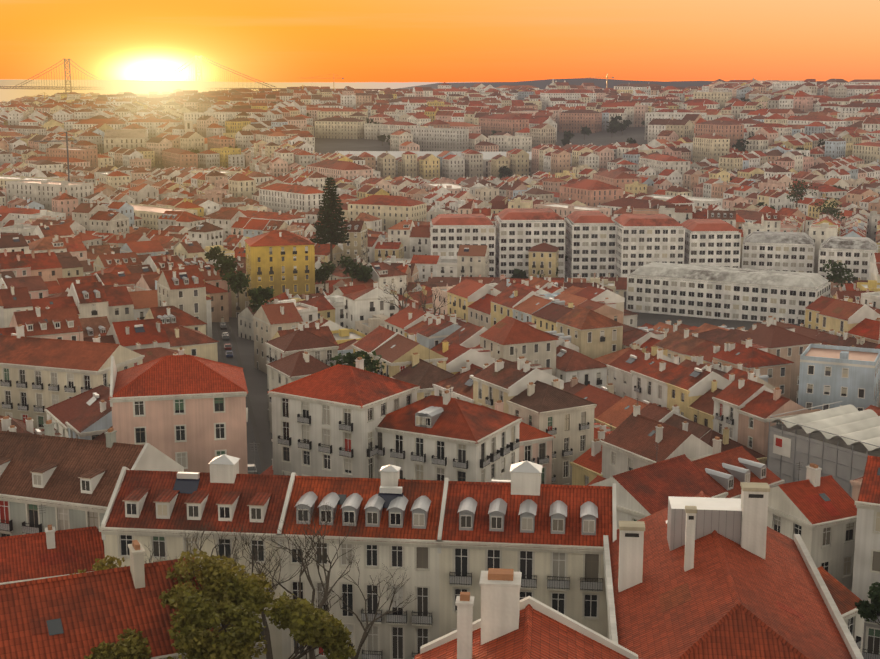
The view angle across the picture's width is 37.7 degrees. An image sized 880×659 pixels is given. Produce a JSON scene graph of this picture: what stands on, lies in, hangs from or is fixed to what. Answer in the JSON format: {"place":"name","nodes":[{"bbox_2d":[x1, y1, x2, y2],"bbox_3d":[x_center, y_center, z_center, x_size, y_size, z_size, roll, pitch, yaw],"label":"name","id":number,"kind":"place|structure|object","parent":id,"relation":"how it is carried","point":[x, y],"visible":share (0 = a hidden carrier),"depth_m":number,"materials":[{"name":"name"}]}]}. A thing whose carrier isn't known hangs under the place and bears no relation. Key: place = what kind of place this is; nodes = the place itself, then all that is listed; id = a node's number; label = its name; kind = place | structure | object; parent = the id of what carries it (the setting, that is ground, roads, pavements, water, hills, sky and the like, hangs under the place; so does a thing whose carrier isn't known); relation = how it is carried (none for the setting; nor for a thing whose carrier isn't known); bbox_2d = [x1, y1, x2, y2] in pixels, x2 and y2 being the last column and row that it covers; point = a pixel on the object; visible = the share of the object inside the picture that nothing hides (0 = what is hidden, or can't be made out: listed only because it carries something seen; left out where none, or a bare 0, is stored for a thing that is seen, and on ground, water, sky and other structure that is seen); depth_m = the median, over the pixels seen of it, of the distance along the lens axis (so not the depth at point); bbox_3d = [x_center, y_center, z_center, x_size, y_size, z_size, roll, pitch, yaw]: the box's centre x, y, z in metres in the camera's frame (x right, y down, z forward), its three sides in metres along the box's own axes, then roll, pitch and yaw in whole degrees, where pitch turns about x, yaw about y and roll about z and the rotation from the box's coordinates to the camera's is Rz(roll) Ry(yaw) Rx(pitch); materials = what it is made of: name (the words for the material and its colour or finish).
{"place":"outdoors","nodes":[
{"label":"outdoors","id":0,"kind":"place"},
{"bbox_2d":[0,78,726,90],"bbox_3d":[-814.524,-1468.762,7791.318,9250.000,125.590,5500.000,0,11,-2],"label":"shore hills","id":1,"kind":"structure","parent":0,"point":[601,83],"depth_m":5127.61,"materials":[{"name":"paint"}]},
{"bbox_2d":[0,79,804,468],"bbox_3d":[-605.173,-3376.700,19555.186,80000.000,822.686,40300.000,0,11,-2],"label":"ground","id":2,"kind":"structure","parent":0,"point":[256,381],"depth_m":1136.97,"materials":[{"name":"grey asphalt"}]},
{"bbox_2d":[0,55,401,95],"bbox_3d":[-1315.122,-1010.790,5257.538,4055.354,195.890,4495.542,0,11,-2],"label":"suspension bridge","id":3,"kind":"structure","parent":2,"relation":"on","point":[118,88],"depth_m":5081.40,"materials":[{"name":"paint"}]},
{"bbox_2d":[216,322,266,473],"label":"street with cars","id":4,"kind":"structure","parent":2,"relation":"on","point":[230,350],"depth_m":259.46,"materials":[{"name":"asphalt"}]},
{"bbox_2d":[104,120,531,176],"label":"landmark buildings","id":5,"kind":"structure","parent":2,"relation":"on","point":[128,138],"depth_m":1096.00,"materials":[{"name":"paint"}]},
{"bbox_2d":[28,73,613,181],"bbox_3d":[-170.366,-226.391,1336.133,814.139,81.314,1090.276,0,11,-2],"label":"skyline cranes and dome","id":6,"kind":"object","parent":2,"relation":"on","point":[75,141],"visible":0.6,"depth_m":808.56,"materials":[{"name":"paint"}]},
{"bbox_2d":[0,78,879,528],"bbox_3d":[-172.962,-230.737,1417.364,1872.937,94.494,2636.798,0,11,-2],"label":"city blocks","id":7,"kind":"structure","parent":2,"relation":"on","point":[590,382],"depth_m":523.73,"materials":[{"name":"tile"}]},
{"bbox_2d":[0,208,879,658],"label":"blocks","id":8,"kind":"structure","parent":2,"relation":"on","point":[476,528],"depth_m":100.75,"materials":[{"name":"paint"}]},
{"bbox_2d":[69,500,879,658],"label":"trees","id":9,"kind":"object","parent":2,"relation":"on","point":[226,597],"visible":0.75,"depth_m":63.34,"materials":[{"name":"plant"}]},
{"bbox_2d":[188,97,842,278],"bbox_3d":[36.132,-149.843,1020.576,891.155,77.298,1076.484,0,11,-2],"label":"trees","id":10,"kind":"object","parent":2,"relation":"on","point":[615,126],"visible":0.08,"depth_m":1074.84,"materials":[{"name":"plant"}]},
{"bbox_2d":[205,177,856,373],"bbox_3d":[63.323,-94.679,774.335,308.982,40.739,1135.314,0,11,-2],"label":"trees","id":11,"kind":"object","parent":2,"relation":"on","point":[331,234],"visible":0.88,"depth_m":417.68,"materials":[{"name":"plant"}]},
{"bbox_2d":[0,0,879,81],"label":"sky","id":12,"kind":"structure","parent":0,"point":[261,40],"materials":[{"name":"orange"}]}
]}

